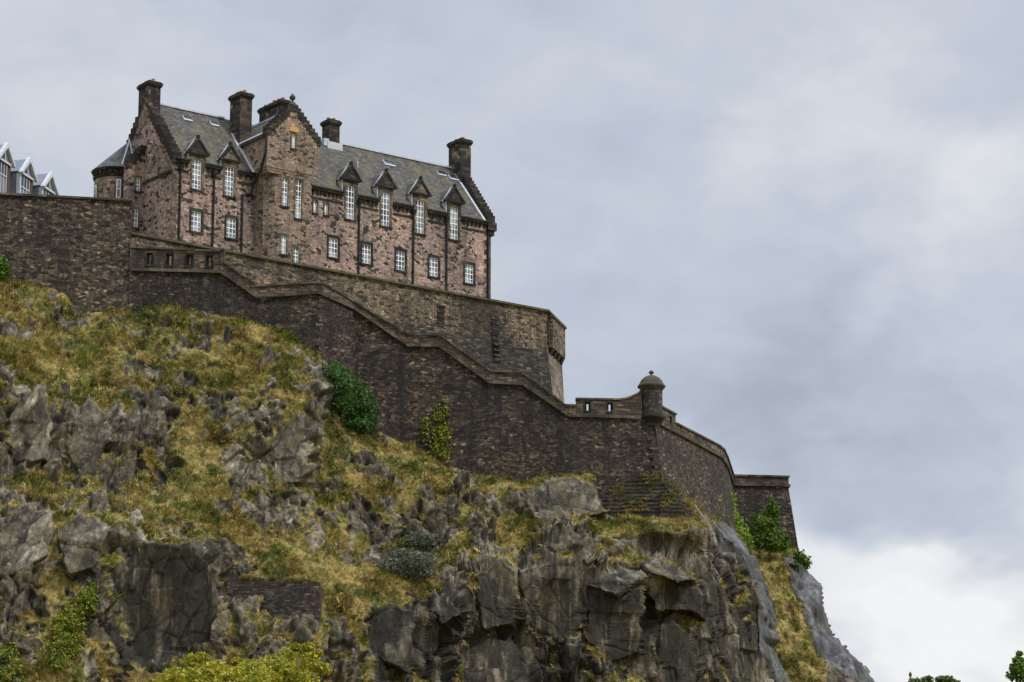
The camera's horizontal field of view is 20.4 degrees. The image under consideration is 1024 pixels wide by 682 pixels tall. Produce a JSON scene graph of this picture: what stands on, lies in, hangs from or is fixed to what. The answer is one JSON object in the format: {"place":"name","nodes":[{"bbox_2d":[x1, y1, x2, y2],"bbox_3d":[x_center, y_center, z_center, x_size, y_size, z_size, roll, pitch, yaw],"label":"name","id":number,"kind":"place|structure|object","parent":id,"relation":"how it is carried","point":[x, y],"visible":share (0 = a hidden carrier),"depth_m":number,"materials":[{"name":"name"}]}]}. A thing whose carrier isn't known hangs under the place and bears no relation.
{"place":"outdoors","nodes":[
{"label":"outdoors","id":0,"kind":"place"},
{"bbox_2d":[0,280,778,681],"bbox_3d":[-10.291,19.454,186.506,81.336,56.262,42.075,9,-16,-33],"label":"crag","id":1,"kind":"structure","parent":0,"point":[172,598],"depth_m":182.79,"materials":[{"name":"grey stone"}]},
{"bbox_2d":[0,255,12,279],"bbox_3d":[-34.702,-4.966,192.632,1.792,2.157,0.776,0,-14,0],"label":"shrub","id":2,"kind":"object","parent":1,"relation":"on","point":[5,273],"visible":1,"depth_m":192.66,"materials":[{"name":"green plant"}]},
{"bbox_2d":[0,642,27,681],"bbox_3d":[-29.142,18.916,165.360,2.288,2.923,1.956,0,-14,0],"label":"shrub","id":3,"kind":"object","parent":1,"relation":"on","point":[12,669],"visible":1,"depth_m":165.10,"materials":[{"name":"green plant"}]},
{"bbox_2d":[0,192,131,312],"bbox_3d":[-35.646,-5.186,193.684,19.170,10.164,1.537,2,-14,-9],"label":"rampart wall","id":4,"kind":"structure","parent":1,"relation":"on","point":[78,247],"depth_m":194.36,"materials":[{"name":"stone"}]},
{"bbox_2d":[46,578,100,672],"bbox_3d":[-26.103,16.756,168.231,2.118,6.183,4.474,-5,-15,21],"label":"shrub","id":5,"kind":"object","parent":1,"relation":"on","point":[72,621],"visible":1,"depth_m":168.01,"materials":[{"name":"green plant"}]},
{"bbox_2d":[227,575,322,624],"bbox_3d":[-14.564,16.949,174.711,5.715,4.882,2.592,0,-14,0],"label":"retaining wall","id":6,"kind":"structure","parent":1,"relation":"on","point":[281,597],"depth_m":173.83,"materials":[{"name":"stone"}]},
{"bbox_2d":[241,573,315,583],"bbox_3d":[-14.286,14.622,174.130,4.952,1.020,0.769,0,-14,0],"label":"grass","id":7,"kind":"structure","parent":6,"relation":"on","point":[250,576],"depth_m":174.10,"materials":[{"name":"green plant"}]},
{"bbox_2d":[321,358,382,437],"bbox_3d":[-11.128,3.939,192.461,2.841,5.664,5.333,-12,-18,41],"label":"ivy","id":8,"kind":"object","parent":1,"relation":"on","point":[355,393],"visible":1,"depth_m":191.90,"materials":[{"name":"green plant"}]},
{"bbox_2d":[129,246,660,494],"bbox_3d":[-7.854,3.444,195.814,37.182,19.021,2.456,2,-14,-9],"label":"rampart wall","id":9,"kind":"structure","parent":1,"relation":"on","point":[501,422],"depth_m":195.81,"materials":[{"name":"stone"}]},
{"bbox_2d":[418,396,456,461],"bbox_3d":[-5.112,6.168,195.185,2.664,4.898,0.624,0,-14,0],"label":"wall creeper","id":10,"kind":"object","parent":9,"relation":"attached to","point":[443,437],"depth_m":195.13,"materials":[{"name":"green plant"}]},
{"bbox_2d":[637,370,664,428],"bbox_3d":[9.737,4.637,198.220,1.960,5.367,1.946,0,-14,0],"label":"sentry turret","id":11,"kind":"object","parent":9,"relation":"attached to","point":[651,386],"visible":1,"depth_m":197.70,"materials":[{"name":"stone"}]},
{"bbox_2d":[0,276,792,681],"bbox_3d":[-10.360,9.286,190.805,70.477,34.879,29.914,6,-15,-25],"label":"grass","id":12,"kind":"structure","parent":1,"relation":"on","point":[380,582],"depth_m":185.43,"materials":[{"name":"green plant"}]},
{"bbox_2d":[375,547,439,581],"bbox_3d":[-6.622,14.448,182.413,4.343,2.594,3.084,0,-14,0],"label":"shrub","id":13,"kind":"object","parent":1,"relation":"on","point":[409,562],"visible":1,"depth_m":181.82,"materials":[{"name":"green plant"}]},
{"bbox_2d":[402,529,436,552],"bbox_3d":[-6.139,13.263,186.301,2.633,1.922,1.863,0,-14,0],"label":"shrub","id":14,"kind":"object","parent":1,"relation":"on","point":[423,541],"visible":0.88,"depth_m":185.87,"materials":[{"name":"green plant"}]},
{"bbox_2d":[598,472,699,518],"bbox_3d":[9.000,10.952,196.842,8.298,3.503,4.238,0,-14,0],"label":"stone footing","id":15,"kind":"object","parent":1,"relation":"on","point":[631,491],"visible":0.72,"depth_m":195.26,"materials":[{"name":"grey stone"}]},
{"bbox_2d":[607,470,698,515],"bbox_3d":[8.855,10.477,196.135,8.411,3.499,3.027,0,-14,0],"label":"grass","id":16,"kind":"structure","parent":15,"relation":"on","point":[685,500],"depth_m":195.57,"materials":[{"name":"green plant"}]},
{"bbox_2d":[655,406,735,530],"bbox_3d":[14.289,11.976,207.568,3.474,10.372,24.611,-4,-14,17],"label":"rampart wall","id":17,"kind":"structure","parent":1,"relation":"on","point":[696,465],"depth_m":203.89,"materials":[{"name":"stone"}]},
{"bbox_2d":[718,491,753,549],"bbox_3d":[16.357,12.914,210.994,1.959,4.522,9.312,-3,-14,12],"label":"wall creeper","id":18,"kind":"object","parent":17,"relation":"attached to","point":[742,530],"depth_m":214.19,"materials":[{"name":"green plant"}]},
{"bbox_2d":[718,521,790,681],"bbox_3d":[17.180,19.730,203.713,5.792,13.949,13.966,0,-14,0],"label":"rockfall net","id":19,"kind":"object","parent":1,"relation":"attached to","point":[765,617],"visible":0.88,"depth_m":199.12,"materials":[{"name":"grey metal"}]},
{"bbox_2d":[0,0,1023,681],"label":"sky","id":20,"kind":"structure","parent":0,"point":[805,218],"materials":[{"name":"grey"}]},
{"bbox_2d":[749,541,873,681],"bbox_3d":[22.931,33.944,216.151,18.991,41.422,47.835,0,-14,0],"label":"rock slope","id":21,"kind":"structure","parent":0,"point":[831,674],"depth_m":210.17,"materials":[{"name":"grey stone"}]},
{"bbox_2d":[733,474,797,548],"bbox_3d":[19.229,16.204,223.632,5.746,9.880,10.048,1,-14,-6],"label":"rampart wall","id":22,"kind":"structure","parent":21,"relation":"on","point":[754,493],"depth_m":220.16,"materials":[{"name":"stone"}]},
{"bbox_2d":[745,495,790,555],"bbox_3d":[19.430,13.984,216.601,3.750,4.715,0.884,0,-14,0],"label":"shrub","id":23,"kind":"object","parent":21,"relation":"on","point":[764,525],"visible":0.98,"depth_m":216.41,"materials":[{"name":"green plant"}]},
{"bbox_2d":[788,560,802,573],"bbox_3d":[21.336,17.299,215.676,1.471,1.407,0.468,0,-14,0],"label":"shrub","id":24,"kind":"object","parent":21,"relation":"on","point":[795,566],"visible":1,"depth_m":215.69,"materials":[{"name":"green plant"}]},
{"bbox_2d":[793,548,811,569],"bbox_3d":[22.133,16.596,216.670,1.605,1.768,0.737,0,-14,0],"label":"shrub","id":25,"kind":"object","parent":21,"relation":"on","point":[801,557],"visible":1,"depth_m":216.66,"materials":[{"name":"green plant"}]},
{"bbox_2d":[783,557,874,681],"bbox_3d":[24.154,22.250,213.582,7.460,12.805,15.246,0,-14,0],"label":"rockfall net","id":26,"kind":"object","parent":21,"relation":"attached to","point":[831,650],"visible":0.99,"depth_m":211.21,"materials":[{"name":"grey metal"}]},
{"label":"summit ground","id":27,"kind":"structure","parent":0,"visible":0},
{"bbox_2d":[0,142,59,194],"bbox_3d":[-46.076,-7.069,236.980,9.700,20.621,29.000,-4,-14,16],"label":"gabled building","id":28,"kind":"structure","parent":27,"relation":"on","point":[19,176],"depth_m":239.34,"materials":[{"name":"grey"}]},
{"bbox_2d":[91,78,496,298],"bbox_3d":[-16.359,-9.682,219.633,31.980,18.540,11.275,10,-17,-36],"label":"mansion building","id":29,"kind":"structure","parent":27,"relation":"on","point":[281,180],"depth_m":215.04,"materials":[{"name":"stone"}]},
{"bbox_2d":[93,183,97,196],"bbox_3d":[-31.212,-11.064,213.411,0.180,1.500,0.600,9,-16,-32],"label":"window","id":30,"kind":"structure","parent":29,"relation":"in","point":[95,185],"depth_m":213.31,"materials":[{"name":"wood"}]},
{"bbox_2d":[114,178,121,197],"bbox_3d":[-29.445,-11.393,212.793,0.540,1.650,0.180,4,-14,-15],"label":"window","id":31,"kind":"structure","parent":29,"relation":"in","point":[118,181],"depth_m":212.74,"materials":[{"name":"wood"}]},
{"bbox_2d":[132,206,139,229],"bbox_3d":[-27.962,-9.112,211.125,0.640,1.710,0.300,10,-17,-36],"label":"window","id":32,"kind":"structure","parent":29,"relation":"in","point":[135,212],"depth_m":211.19,"materials":[{"name":"glass"}]},
{"bbox_2d":[134,175,141,193],"bbox_3d":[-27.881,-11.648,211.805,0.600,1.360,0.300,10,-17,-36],"label":"window","id":33,"kind":"structure","parent":29,"relation":"in","point":[138,181],"depth_m":211.86,"materials":[{"name":"glass"}]},
{"bbox_2d":[189,207,203,234],"bbox_3d":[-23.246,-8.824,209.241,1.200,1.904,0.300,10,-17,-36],"label":"window","id":34,"kind":"structure","parent":29,"relation":"in","point":[196,222],"depth_m":209.29,"materials":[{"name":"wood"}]},
{"bbox_2d":[190,156,203,191],"bbox_3d":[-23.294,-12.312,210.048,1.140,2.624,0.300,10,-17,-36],"label":"window","id":35,"kind":"structure","parent":29,"relation":"in","point":[196,181],"depth_m":210.08,"materials":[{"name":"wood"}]},
{"bbox_2d":[223,162,236,198],"bbox_3d":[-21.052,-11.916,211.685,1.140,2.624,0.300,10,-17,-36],"label":"window","id":36,"kind":"structure","parent":29,"relation":"in","point":[229,170],"depth_m":211.75,"materials":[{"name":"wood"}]},
{"bbox_2d":[224,214,238,240],"bbox_3d":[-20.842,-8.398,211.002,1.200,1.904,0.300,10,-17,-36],"label":"window","id":37,"kind":"structure","parent":29,"relation":"in","point":[231,226],"depth_m":211.03,"materials":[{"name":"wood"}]},
{"bbox_2d":[280,233,288,256],"bbox_3d":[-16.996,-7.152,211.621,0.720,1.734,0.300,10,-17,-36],"label":"window","id":38,"kind":"structure","parent":29,"relation":"in","point":[283,252],"depth_m":211.65,"materials":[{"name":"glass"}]},
{"bbox_2d":[281,175,289,208],"bbox_3d":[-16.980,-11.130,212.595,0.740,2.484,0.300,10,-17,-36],"label":"window","id":39,"kind":"structure","parent":29,"relation":"in","point":[285,180],"depth_m":212.64,"materials":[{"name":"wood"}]},
{"bbox_2d":[290,131,297,150],"bbox_3d":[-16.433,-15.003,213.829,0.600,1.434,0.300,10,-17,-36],"label":"window","id":40,"kind":"structure","parent":29,"relation":"in","point":[293,135],"depth_m":213.83,"materials":[{"name":"wood"}]},
{"bbox_2d":[292,244,300,262],"bbox_3d":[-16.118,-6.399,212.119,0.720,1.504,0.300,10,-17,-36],"label":"window","id":41,"kind":"structure","parent":29,"relation":"in","point":[295,248],"depth_m":212.17,"materials":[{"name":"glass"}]},
{"bbox_2d":[294,177,303,220],"bbox_3d":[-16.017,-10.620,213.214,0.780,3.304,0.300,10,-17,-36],"label":"window","id":42,"kind":"structure","parent":29,"relation":"in","point":[298,215],"depth_m":213.21,"materials":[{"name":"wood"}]},
{"bbox_2d":[312,198,318,214],"bbox_3d":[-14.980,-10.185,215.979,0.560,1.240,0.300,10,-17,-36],"label":"window","id":43,"kind":"structure","parent":29,"relation":"in","point":[314,201],"depth_m":215.98,"materials":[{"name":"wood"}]},
{"bbox_2d":[323,201,329,216],"bbox_3d":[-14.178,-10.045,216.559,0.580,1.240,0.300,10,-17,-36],"label":"window","id":44,"kind":"structure","parent":29,"relation":"in","point":[326,205],"depth_m":216.62,"materials":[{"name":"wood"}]},
{"bbox_2d":[327,234,340,260],"bbox_3d":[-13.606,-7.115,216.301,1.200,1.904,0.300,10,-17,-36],"label":"window","id":45,"kind":"structure","parent":29,"relation":"in","point":[333,243],"depth_m":216.35,"materials":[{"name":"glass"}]},
{"bbox_2d":[344,182,356,221],"bbox_3d":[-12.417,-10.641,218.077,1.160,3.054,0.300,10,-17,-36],"label":"window","id":46,"kind":"structure","parent":29,"relation":"in","point":[349,188],"depth_m":218.10,"materials":[{"name":"wood"}]},
{"bbox_2d":[360,240,373,266],"bbox_3d":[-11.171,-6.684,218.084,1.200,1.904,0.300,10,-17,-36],"label":"window","id":47,"kind":"structure","parent":29,"relation":"in","point":[366,251],"depth_m":218.10,"materials":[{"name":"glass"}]},
{"bbox_2d":[379,189,391,228],"bbox_3d":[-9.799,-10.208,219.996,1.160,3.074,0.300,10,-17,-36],"label":"window","id":48,"kind":"structure","parent":29,"relation":"in","point":[385,195],"depth_m":220.03,"materials":[{"name":"wood"}]},
{"bbox_2d":[394,247,407,272],"bbox_3d":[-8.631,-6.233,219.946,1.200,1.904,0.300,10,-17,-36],"label":"window","id":49,"kind":"structure","parent":29,"relation":"in","point":[400,258],"depth_m":219.98,"materials":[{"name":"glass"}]},
{"bbox_2d":[414,196,426,236],"bbox_3d":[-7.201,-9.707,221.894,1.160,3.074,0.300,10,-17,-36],"label":"window","id":50,"kind":"structure","parent":29,"relation":"in","point":[420,203],"depth_m":221.97,"materials":[{"name":"wood"}]},
{"bbox_2d":[428,254,440,279],"bbox_3d":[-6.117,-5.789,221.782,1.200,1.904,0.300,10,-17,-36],"label":"window","id":51,"kind":"structure","parent":29,"relation":"in","point":[433,263],"depth_m":221.86,"materials":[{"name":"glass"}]},
{"bbox_2d":[448,204,460,241],"bbox_3d":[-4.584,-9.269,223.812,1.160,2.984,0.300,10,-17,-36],"label":"window","id":52,"kind":"structure","parent":29,"relation":"in","point":[454,210],"depth_m":223.88,"materials":[{"name":"wood"}]},
{"bbox_2d":[463,260,475,285],"bbox_3d":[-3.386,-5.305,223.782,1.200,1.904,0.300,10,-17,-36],"label":"window","id":53,"kind":"structure","parent":29,"relation":"in","point":[468,275],"depth_m":223.82,"materials":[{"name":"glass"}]},
{"label":"ground","id":54,"kind":"structure","parent":0,"visible":0},
{"bbox_2d":[153,641,332,681],"bbox_3d":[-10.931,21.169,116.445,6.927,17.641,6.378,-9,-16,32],"label":"tree","id":55,"kind":"object","parent":54,"relation":"on","point":[280,667],"visible":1,"depth_m":117.64,"materials":[{"name":"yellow plant"}]},
{"bbox_2d":[908,672,960,681],"bbox_3d":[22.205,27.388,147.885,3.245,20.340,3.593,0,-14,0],"label":"tree","id":56,"kind":"object","parent":54,"relation":"on","point":[940,678],"visible":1,"depth_m":150.05,"materials":[{"name":"green plant"}]},
{"bbox_2d":[1005,650,1023,681],"bbox_3d":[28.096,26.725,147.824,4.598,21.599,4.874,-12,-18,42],"label":"tree","id":57,"kind":"object","parent":54,"relation":"on","point":[1016,670],"visible":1,"depth_m":149.65,"materials":[{"name":"green plant"}]},
{"bbox_3d":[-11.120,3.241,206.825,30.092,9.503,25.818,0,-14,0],"label":"terrace","id":58,"kind":"structure","parent":0,"visible":0},
{"bbox_2d":[129,232,566,401],"bbox_3d":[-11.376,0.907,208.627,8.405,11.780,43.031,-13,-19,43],"label":"rampart wall","id":59,"kind":"structure","parent":58,"relation":"on","point":[494,334],"depth_m":214.24,"materials":[{"name":"stone"}]}
]}

